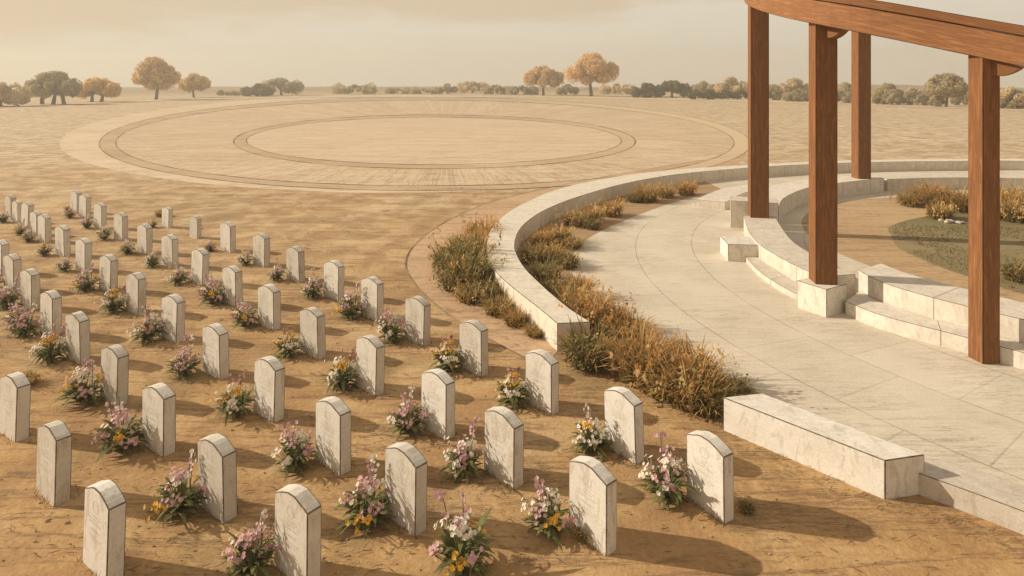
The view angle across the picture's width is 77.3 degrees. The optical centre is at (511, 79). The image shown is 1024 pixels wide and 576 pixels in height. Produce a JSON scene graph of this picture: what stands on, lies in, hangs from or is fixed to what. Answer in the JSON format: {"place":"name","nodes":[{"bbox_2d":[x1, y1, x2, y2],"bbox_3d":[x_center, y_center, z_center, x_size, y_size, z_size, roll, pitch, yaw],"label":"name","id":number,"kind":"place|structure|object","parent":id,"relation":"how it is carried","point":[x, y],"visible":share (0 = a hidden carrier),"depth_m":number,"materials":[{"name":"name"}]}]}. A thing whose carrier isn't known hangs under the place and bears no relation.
{"place":"outdoors","nodes":[
{"label":"outdoors","id":0,"kind":"place"},
{"bbox_2d":[0,240,799,575],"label":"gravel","id":1,"kind":"structure","parent":0,"point":[382,454],"depth_m":7.51,"materials":[{"name":"gravel"}]},
{"bbox_2d":[100,97,747,189],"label":"ring track","id":2,"kind":"structure","parent":0,"point":[110,148],"depth_m":43.47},
{"bbox_2d":[99,97,747,190],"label":"ring edging","id":3,"kind":"object","parent":2,"relation":"on","point":[391,190],"visible":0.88,"depth_m":45.30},
{"bbox_2d":[117,100,732,184],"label":"field","id":4,"kind":"structure","parent":0,"point":[202,142],"depth_m":49.57,"materials":[{"name":"sand"}]},
{"bbox_2d":[115,100,734,185],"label":"ring edging","id":5,"kind":"object","parent":4,"relation":"on","point":[418,185],"visible":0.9,"depth_m":41.21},
{"bbox_2d":[235,115,634,167],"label":"ring track","id":6,"kind":"structure","parent":0,"point":[628,141],"depth_m":44.68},
{"bbox_2d":[0,84,1023,575],"bbox_3d":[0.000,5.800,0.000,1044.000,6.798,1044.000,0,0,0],"label":"ground","id":7,"kind":"structure","parent":0,"point":[42,170],"depth_m":9.51,"materials":[{"name":"soil"}]},
{"bbox_2d":[3,253,21,290],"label":"headstone","id":8,"kind":"object","parent":7,"relation":"on","point":[11,266],"visible":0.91,"depth_m":15.18,"materials":[{"name":"stone"}]},
{"bbox_2d":[0,371,30,441],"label":"headstone","id":9,"kind":"object","parent":7,"relation":"on","point":[15,393],"visible":0.97,"depth_m":8.93,"materials":[{"name":"stone"}]},
{"bbox_2d":[0,81,32,105],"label":"tree","id":10,"kind":"object","parent":7,"relation":"on","point":[16,94],"visible":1,"depth_m":121.12,"materials":[{"name":"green plant"}]},
{"bbox_2d":[4,303,43,340],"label":"flowering plant","id":11,"kind":"object","parent":7,"relation":"on","point":[23,327],"visible":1,"depth_m":12.45,"materials":[{"name":"pink plant"}]},
{"bbox_2d":[20,268,39,309],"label":"headstone","id":12,"kind":"object","parent":7,"relation":"on","point":[30,285],"visible":0.98,"depth_m":13.97,"materials":[{"name":"stone"}]},
{"bbox_2d":[24,323,69,367],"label":"flowering plant","id":13,"kind":"object","parent":7,"relation":"on","point":[47,354],"visible":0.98,"depth_m":11.34,"materials":[{"name":"multicoloured plant"}]},
{"bbox_2d":[40,290,61,336],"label":"headstone","id":14,"kind":"object","parent":7,"relation":"on","point":[50,307],"visible":0.98,"depth_m":12.50,"materials":[{"name":"stone"}]},
{"bbox_2d":[22,70,82,103],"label":"tree","id":15,"kind":"object","parent":7,"relation":"on","point":[46,85],"visible":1,"depth_m":130.20,"materials":[{"name":"green plant"}]},
{"bbox_2d":[36,420,71,506],"bbox_3d":[-5.536,4.612,7.734,0.560,0.897,0.172,-1,-2,35],"label":"headstone","id":16,"kind":"object","parent":7,"relation":"on","point":[54,458],"visible":0.97,"depth_m":7.61,"materials":[{"name":"stone"}]},
{"bbox_2d":[65,311,90,364],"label":"headstone","id":17,"kind":"object","parent":7,"relation":"on","point":[78,334],"visible":0.95,"depth_m":11.33,"materials":[{"name":"stone"}]},
{"bbox_2d":[52,357,106,409],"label":"flowering plant","id":18,"kind":"object","parent":7,"relation":"on","point":[85,395],"visible":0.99,"depth_m":9.84,"materials":[{"name":"white plant"}]},
{"bbox_2d":[77,77,121,101],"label":"tree","id":19,"kind":"object","parent":7,"relation":"on","point":[103,87],"visible":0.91,"depth_m":145.86,"materials":[{"name":"orange plant"}]},
{"bbox_2d":[83,480,125,575],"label":"headstone","id":20,"kind":"object","parent":7,"relation":"on","point":[104,528],"visible":0.99,"depth_m":6.44,"materials":[{"name":"stone"}]},
{"bbox_2d":[99,254,117,292],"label":"headstone","id":21,"kind":"object","parent":7,"relation":"on","point":[108,269],"visible":0.98,"depth_m":15.12,"materials":[{"name":"stone"}]},
{"bbox_2d":[100,344,128,405],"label":"headstone","id":22,"kind":"object","parent":7,"relation":"on","point":[115,367],"visible":0.95,"depth_m":9.88,"materials":[{"name":"stone"}]},
{"bbox_2d":[89,396,149,463],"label":"flowering plant","id":23,"kind":"object","parent":7,"relation":"on","point":[117,437],"visible":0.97,"depth_m":8.59,"materials":[{"name":"multicoloured plant"}]},
{"bbox_2d":[126,272,145,315],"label":"headstone","id":24,"kind":"object","parent":7,"relation":"on","point":[136,290],"visible":0.98,"depth_m":13.68,"materials":[{"name":"stone"}]},
{"bbox_2d":[126,305,168,346],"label":"flowering plant","id":25,"kind":"object","parent":7,"relation":"on","point":[151,329],"visible":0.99,"depth_m":12.22,"materials":[{"name":"multicoloured plant"}]},
{"bbox_2d":[131,56,180,99],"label":"tree","id":26,"kind":"object","parent":7,"relation":"on","point":[154,73],"visible":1,"depth_m":162.09,"materials":[{"name":"orange plant"}]},
{"bbox_2d":[142,382,175,456],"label":"headstone","id":27,"kind":"object","parent":7,"relation":"on","point":[159,412],"visible":0.97,"depth_m":8.60,"materials":[{"name":"stone"}]},
{"bbox_2d":[161,234,178,267],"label":"headstone","id":28,"kind":"object","parent":7,"relation":"on","point":[170,251],"visible":0.98,"depth_m":17.10,"materials":[{"name":"stone"}]},
{"bbox_2d":[161,294,185,342],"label":"headstone","id":29,"kind":"object","parent":7,"relation":"on","point":[173,311],"visible":0.96,"depth_m":12.27,"materials":[{"name":"stone"}]},
{"bbox_2d":[143,449,207,527],"bbox_3d":[-3.815,4.693,7.383,0.770,0.756,0.667,0,0,-37],"label":"flowering plant","id":30,"kind":"object","parent":7,"relation":"on","point":[181,499],"visible":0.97,"depth_m":7.34,"materials":[{"name":"pink plant"}]},
{"bbox_2d":[161,333,202,382],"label":"flowering plant","id":31,"kind":"object","parent":7,"relation":"on","point":[183,366],"visible":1,"depth_m":10.79,"materials":[{"name":"pink plant"}]},
{"bbox_2d":[191,248,209,285],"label":"headstone","id":32,"kind":"object","parent":7,"relation":"on","point":[200,262],"visible":0.94,"depth_m":15.66,"materials":[{"name":"stone"}]},
{"bbox_2d":[202,323,228,379],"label":"headstone","id":33,"kind":"object","parent":7,"relation":"on","point":[215,349],"visible":0.96,"depth_m":10.76,"materials":[{"name":"stone"}]},
{"bbox_2d":[198,433,236,522],"bbox_3d":[-3.430,4.612,7.445,0.560,0.896,0.172,0,1,37],"label":"headstone","id":34,"kind":"object","parent":7,"relation":"on","point":[217,467],"visible":0.97,"depth_m":7.32,"materials":[{"name":"stone"}]},
{"bbox_2d":[209,369,255,425],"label":"flowering plant","id":35,"kind":"object","parent":7,"relation":"on","point":[234,405],"visible":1,"depth_m":9.48,"materials":[{"name":"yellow plant"}]},
{"bbox_2d":[222,265,242,306],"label":"headstone","id":36,"kind":"object","parent":7,"relation":"on","point":[232,281],"visible":0.94,"depth_m":14.20,"materials":[{"name":"stone"}]},
{"bbox_2d":[218,509,281,575],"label":"flowering plant","id":37,"kind":"object","parent":7,"relation":"on","point":[255,556],"visible":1,"depth_m":6.45,"materials":[{"name":"pink plant"}]},
{"bbox_2d":[253,233,269,266],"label":"headstone","id":38,"kind":"object","parent":7,"relation":"on","point":[261,248],"visible":0.98,"depth_m":17.19,"materials":[{"name":"stone"}]},
{"bbox_2d":[253,356,284,422],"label":"headstone","id":39,"kind":"object","parent":7,"relation":"on","point":[269,383],"visible":0.97,"depth_m":9.45,"materials":[{"name":"stone"}]},
{"bbox_2d":[258,284,280,329],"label":"headstone","id":40,"kind":"object","parent":7,"relation":"on","point":[269,306],"visible":0.99,"depth_m":12.88,"materials":[{"name":"stone"}]},
{"bbox_2d":[60,95,509,192],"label":"apron","id":41,"kind":"object","parent":7,"relation":"on","point":[81,143],"visible":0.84,"depth_m":48.08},
{"bbox_2d":[272,326,304,360],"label":"flowering plant","id":42,"kind":"object","parent":7,"relation":"on","point":[288,348],"visible":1,"depth_m":11.54,"materials":[{"name":"multicoloured plant"}]},
{"bbox_2d":[286,246,304,282],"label":"headstone","id":43,"kind":"object","parent":7,"relation":"on","point":[295,264],"visible":0.98,"depth_m":15.87,"materials":[{"name":"stone"}]},
{"bbox_2d":[271,420,320,480],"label":"flowering plant","id":44,"kind":"object","parent":7,"relation":"on","point":[298,451],"visible":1,"depth_m":8.23,"materials":[{"name":"white plant"}]},
{"bbox_2d":[274,484,321,575],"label":"headstone","id":45,"kind":"object","parent":7,"relation":"on","point":[298,508],"visible":1,"depth_m":6.38,"materials":[{"name":"stone"}]},
{"bbox_2d":[300,307,325,359],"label":"headstone","id":46,"kind":"object","parent":7,"relation":"on","point":[312,330],"visible":1,"depth_m":11.54,"materials":[{"name":"stone"}]},
{"bbox_2d":[316,396,350,475],"bbox_3d":[-2.328,4.612,8.326,0.560,0.897,0.172,-1,-1,41],"label":"headstone","id":47,"kind":"object","parent":7,"relation":"on","point":[333,433],"visible":0.98,"depth_m":8.20,"materials":[{"name":"stone"}]},
{"bbox_2d":[323,260,343,300],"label":"headstone","id":48,"kind":"object","parent":7,"relation":"on","point":[333,280],"visible":0.97,"depth_m":14.60,"materials":[{"name":"stone"}]},
{"bbox_2d":[320,347,360,395],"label":"flowering plant","id":49,"kind":"object","parent":7,"relation":"on","point":[337,377],"visible":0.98,"depth_m":10.33,"materials":[{"name":"multicoloured plant"}]},
{"bbox_2d":[330,282,367,322],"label":"flowering plant","id":50,"kind":"object","parent":7,"relation":"on","point":[350,310],"visible":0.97,"depth_m":13.40,"materials":[{"name":"multicoloured plant"}]},
{"bbox_2d":[331,453,395,539],"bbox_3d":[-1.602,4.680,7.213,0.695,0.788,0.802,0,0,29],"label":"flowering plant","id":51,"kind":"object","parent":7,"relation":"on","point":[368,509],"visible":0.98,"depth_m":7.16,"materials":[{"name":"pink plant"}]},
{"bbox_2d":[355,335,384,395],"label":"headstone","id":52,"kind":"object","parent":7,"relation":"on","point":[370,358],"visible":0.98,"depth_m":10.24,"materials":[{"name":"stone"}]},
{"bbox_2d":[361,276,383,321],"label":"headstone","id":53,"kind":"object","parent":7,"relation":"on","point":[372,292],"visible":0.97,"depth_m":13.37,"materials":[{"name":"stone"}]},
{"bbox_2d":[374,308,407,345],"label":"flowering plant","id":54,"kind":"object","parent":7,"relation":"on","point":[389,330],"visible":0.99,"depth_m":12.22,"materials":[{"name":"pink plant"}]},
{"bbox_2d":[385,442,426,535],"bbox_3d":[-1.207,4.612,7.256,0.560,0.896,0.172,0,0,43],"label":"headstone","id":55,"kind":"object","parent":7,"relation":"on","point":[406,472],"visible":0.95,"depth_m":7.13,"materials":[{"name":"stone"}]},
{"bbox_2d":[386,385,429,440],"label":"flowering plant","id":56,"kind":"object","parent":7,"relation":"on","point":[410,421],"visible":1,"depth_m":9.04,"materials":[{"name":"pink plant"}]},
{"bbox_2d":[405,296,430,345],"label":"headstone","id":57,"kind":"object","parent":7,"relation":"on","point":[417,315],"visible":1,"depth_m":12.15,"materials":[{"name":"stone"}]},
{"bbox_2d":[247,117,620,163],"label":"sand disc","id":58,"kind":"object","parent":7,"relation":"on","point":[433,140],"visible":1,"depth_m":52.83,"materials":[{"name":"sand"}]},
{"bbox_2d":[421,368,454,439],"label":"headstone","id":59,"kind":"object","parent":7,"relation":"on","point":[438,395],"visible":0.96,"depth_m":9.01,"materials":[{"name":"stone"}]},
{"bbox_2d":[428,334,467,375],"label":"flowering plant","id":60,"kind":"object","parent":7,"relation":"on","point":[448,361],"visible":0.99,"depth_m":10.95,"materials":[{"name":"multicoloured plant"}]},
{"bbox_2d":[426,490,495,575],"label":"flowering plant","id":61,"kind":"object","parent":7,"relation":"on","point":[465,549],"visible":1,"depth_m":6.48,"materials":[{"name":"pink plant"}]},
{"bbox_2d":[436,416,489,484],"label":"flowering plant","id":62,"kind":"object","parent":7,"relation":"on","point":[464,460],"visible":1,"depth_m":8.04,"materials":[{"name":"multicoloured plant"}]},
{"bbox_2d":[459,319,487,376],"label":"headstone","id":63,"kind":"object","parent":7,"relation":"on","point":[473,340],"visible":0.98,"depth_m":10.91,"materials":[{"name":"stone"}]},
{"bbox_2d":[484,406,523,489],"bbox_3d":[-0.105,4.612,8.068,0.171,0.896,0.560,0,1,-43],"label":"headstone","id":64,"kind":"object","parent":7,"relation":"on","point":[504,446],"visible":0.97,"depth_m":7.95,"materials":[{"name":"stone"}]},
{"bbox_2d":[0,188,1018,575],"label":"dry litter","id":65,"kind":"object","parent":7,"relation":"on","point":[434,440],"visible":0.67,"depth_m":7.86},
{"bbox_2d":[492,366,530,409],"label":"flowering plant","id":66,"kind":"object","parent":7,"relation":"on","point":[512,393],"visible":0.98,"depth_m":9.80,"materials":[{"name":"multicoloured plant"}]},
{"bbox_2d":[525,349,558,414],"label":"headstone","id":67,"kind":"object","parent":7,"relation":"on","point":[541,374],"visible":0.96,"depth_m":9.69,"materials":[{"name":"stone"}]},
{"bbox_2d":[522,65,565,94],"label":"tree","id":68,"kind":"object","parent":7,"relation":"on","point":[542,76],"visible":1,"depth_m":206.32,"materials":[{"name":"orange plant"}]},
{"bbox_2d":[521,475,575,551],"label":"flowering plant","id":69,"kind":"object","parent":7,"relation":"on","point":[546,516],"visible":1,"depth_m":7.03,"materials":[{"name":"multicoloured plant"}]},
{"bbox_2d":[567,403,613,462],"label":"flowering plant","id":70,"kind":"object","parent":7,"relation":"on","point":[593,439],"visible":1,"depth_m":8.56,"materials":[{"name":"multicoloured plant"}]},
{"bbox_2d":[563,51,619,95],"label":"tree","id":71,"kind":"object","parent":7,"relation":"on","point":[587,68],"visible":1,"depth_m":193.13,"materials":[{"name":"orange plant"}]},
{"bbox_2d":[569,456,616,555],"bbox_3d":[0.876,4.612,6.976,0.172,0.897,0.560,-1,1,-40],"label":"headstone","id":72,"kind":"object","parent":7,"relation":"on","point":[593,495],"visible":0.96,"depth_m":6.85,"materials":[{"name":"stone"}]},
{"bbox_2d":[604,387,644,463],"bbox_3d":[1.500,4.612,8.593,0.172,0.897,0.560,-2,0,-37],"label":"headstone","id":73,"kind":"object","parent":7,"relation":"on","point":[623,409],"visible":0.96,"depth_m":8.47,"materials":[{"name":"stone"}]},
{"bbox_2d":[631,430,700,510],"bbox_3d":[1.836,4.672,7.639,0.820,0.858,0.799,0,0,16],"label":"flowering plant","id":74,"kind":"object","parent":7,"relation":"on","point":[669,481],"visible":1,"depth_m":7.58,"materials":[{"name":"pink plant"}]},
{"bbox_2d":[687,430,733,523],"bbox_3d":[2.312,4.612,7.488,0.172,0.896,0.560,0,0,-31],"label":"headstone","id":75,"kind":"object","parent":7,"relation":"on","point":[710,465],"visible":1,"depth_m":7.37,"materials":[{"name":"stone"}]},
{"bbox_2d":[486,159,1023,350],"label":"curved wall","id":76,"kind":"structure","parent":7,"relation":"on","point":[532,295],"depth_m":23.18,"materials":[{"name":"stone"}]},
{"bbox_2d":[923,72,967,106],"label":"tree","id":77,"kind":"object","parent":7,"relation":"on","point":[943,86],"visible":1,"depth_m":117.95,"materials":[{"name":"green plant"}]},
{"bbox_2d":[0,96,1023,109],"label":"path","id":78,"kind":"structure","parent":0,"point":[517,96],"depth_m":163.65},
{"bbox_2d":[0,0,1023,87],"label":"sky","id":79,"kind":"structure","parent":0,"point":[231,43],"materials":[{"name":"beige"}]},
{"bbox_2d":[407,154,744,357],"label":"path","id":80,"kind":"structure","parent":0,"point":[417,262],"depth_m":16.87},
{"bbox_2d":[431,236,506,286],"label":"grass clump","id":81,"kind":"object","parent":80,"relation":"on","point":[457,265],"visible":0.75,"depth_m":15.30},
{"bbox_2d":[435,225,504,261],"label":"grass clump","id":82,"kind":"object","parent":80,"relation":"on","point":[479,248],"visible":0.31,"depth_m":16.80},
{"bbox_2d":[454,267,505,304],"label":"grass clump","id":83,"kind":"object","parent":80,"relation":"on","point":[492,287],"visible":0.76,"depth_m":14.42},
{"bbox_2d":[478,289,517,316],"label":"grass clump","id":84,"kind":"object","parent":80,"relation":"on","point":[491,307],"visible":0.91,"depth_m":13.66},
{"bbox_2d":[569,170,1023,485],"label":"pavement","id":85,"kind":"structure","parent":0,"point":[670,267],"depth_m":12.08,"materials":[{"name":"stone"}]},
{"bbox_2d":[516,182,760,426],"bbox_3d":[3.954,4.989,21.001,6.257,0.001,23.176,0,0,16],"label":"planting bed","id":86,"kind":"object","parent":85,"relation":"on","point":[632,210],"visible":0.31,"depth_m":22.89,"materials":[{"name":"soil"}]},
{"bbox_2d":[523,252,567,283],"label":"grass clump","id":87,"kind":"object","parent":86,"relation":"on","point":[539,270],"visible":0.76,"depth_m":15.81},
{"bbox_2d":[547,311,628,374],"bbox_3d":[1.381,4.620,11.244,1.545,0.792,1.537,0,0,13],"label":"grass clump","id":88,"kind":"object","parent":86,"relation":"on","point":[578,350],"visible":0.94,"depth_m":11.09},
{"bbox_2d":[553,279,623,332],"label":"grass clump","id":89,"kind":"object","parent":86,"relation":"on","point":[573,304],"visible":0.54,"depth_m":12.93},
{"bbox_2d":[576,290,642,337],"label":"grass clump","id":90,"kind":"object","parent":86,"relation":"on","point":[616,314],"visible":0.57,"depth_m":12.57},
{"bbox_2d":[598,305,664,345],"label":"grass clump","id":91,"kind":"object","parent":86,"relation":"on","point":[617,329],"visible":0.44,"depth_m":12.20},
{"bbox_2d":[590,315,690,387],"bbox_3d":[2.134,4.587,10.665,1.676,0.975,1.696,0,0,-27],"label":"grass clump","id":92,"kind":"object","parent":86,"relation":"on","point":[632,340],"visible":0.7,"depth_m":10.62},
{"bbox_2d":[609,328,724,402],"bbox_3d":[2.472,4.660,10.304,2.040,0.733,1.873,0,0,24],"label":"grass clump","id":93,"kind":"object","parent":86,"relation":"on","point":[644,384],"visible":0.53,"depth_m":10.03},
{"bbox_2d":[645,342,739,414],"bbox_3d":[2.777,4.601,9.946,1.508,0.789,1.522,0,0,25],"label":"grass clump","id":94,"kind":"object","parent":86,"relation":"on","point":[681,405],"visible":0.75,"depth_m":9.82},
{"bbox_2d":[651,325,738,382],"bbox_3d":[2.947,4.630,10.450,1.370,0.869,1.354,0,0,32],"label":"grass clump","id":95,"kind":"object","parent":86,"relation":"on","point":[686,343],"visible":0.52,"depth_m":10.55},
{"bbox_2d":[663,367,751,422],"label":"grass clump","id":96,"kind":"object","parent":86,"relation":"on","point":[712,409],"visible":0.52,"depth_m":9.49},
{"bbox_2d":[695,185,769,209],"bbox_3d":[9.344,4.880,26.863,1.510,0.360,5.369,0,0,44],"label":"bench","id":97,"kind":"object","parent":85,"relation":"on","point":[719,199],"visible":0.46,"depth_m":25.60,"materials":[{"name":"stone"}]},
{"bbox_2d":[720,236,757,261],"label":"stone block","id":98,"kind":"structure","parent":85,"relation":"on","point":[737,248],"depth_m":17.61,"materials":[{"name":"stone"}]},
{"bbox_2d":[730,196,777,227],"bbox_3d":[8.250,4.570,21.850,1.500,0.980,0.900,0,0,18],"label":"stone pedestal","id":99,"kind":"object","parent":85,"relation":"on","point":[738,208],"visible":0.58,"depth_m":21.58,"materials":[{"name":"stone"}]},
{"bbox_2d":[746,257,796,299],"bbox_3d":[6.580,4.955,15.933,0.601,0.210,3.347,0,0,-4],"label":"curved step","id":100,"kind":"object","parent":85,"relation":"on","point":[764,271],"visible":0.66,"depth_m":15.80,"materials":[{"name":"stone"}]},
{"bbox_2d":[744,216,854,296],"bbox_3d":[7.533,4.765,17.863,1.486,0.590,6.688,0,0,7],"label":"curved bench","id":101,"kind":"object","parent":85,"relation":"on","point":[781,252],"visible":0.59,"depth_m":16.79,"materials":[{"name":"stone"}]},
{"bbox_2d":[797,278,846,317],"bbox_3d":[6.740,4.730,13.930,0.700,0.660,0.700,0,0,-30],"label":"stone pedestal","id":102,"kind":"object","parent":85,"relation":"on","point":[826,301],"visible":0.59,"depth_m":13.69,"materials":[{"name":"stone"}]},
{"bbox_2d":[723,393,923,499],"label":"wall","id":103,"kind":"structure","parent":85,"relation":"on","point":[874,465],"depth_m":8.19,"materials":[{"name":"stone"}]},
{"bbox_2d":[769,175,883,222],"bbox_3d":[12.376,4.720,26.430,10.575,0.680,2.284,0,0,-41],"label":"curved bench","id":104,"kind":"object","parent":85,"relation":"on","point":[788,196],"visible":0.45,"depth_m":26.82,"materials":[{"name":"stone"}]},
{"bbox_2d":[744,0,1023,363],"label":"pergola","id":105,"kind":"object","parent":85,"relation":"on","point":[995,54],"visible":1,"depth_m":12.95,"materials":[{"name":"wood"}]},
{"bbox_2d":[802,197,1023,301],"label":"sand","id":106,"kind":"structure","parent":85,"relation":"on","point":[864,236],"depth_m":20.02,"materials":[{"name":"sand"}]},
{"bbox_2d":[845,291,1023,369],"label":"curved step","id":107,"kind":"object","parent":85,"relation":"on","point":[861,306],"visible":0.69,"depth_m":12.39,"materials":[{"name":"stone"}]},
{"bbox_2d":[858,264,1023,342],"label":"curved bench","id":108,"kind":"object","parent":85,"relation":"on","point":[921,296],"visible":0.61,"depth_m":12.89,"materials":[{"name":"stone"}]},
{"bbox_2d":[872,174,1023,190],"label":"curved bench","id":109,"kind":"object","parent":85,"relation":"on","point":[896,181],"visible":0.47,"depth_m":29.16,"materials":[{"name":"stone"}]},
{"bbox_2d":[918,458,1023,534],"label":"kerb wall","id":110,"kind":"structure","parent":85,"relation":"on","point":[990,498],"depth_m":7.46,"materials":[{"name":"stone"}]},
{"bbox_2d":[888,212,1023,293],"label":"lawn","id":111,"kind":"structure","parent":0,"point":[1010,246],"depth_m":19.63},
{"bbox_2d":[1000,194,1023,222],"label":"grass clump","id":112,"kind":"object","parent":111,"relation":"on","point":[1011,212],"visible":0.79,"depth_m":22.41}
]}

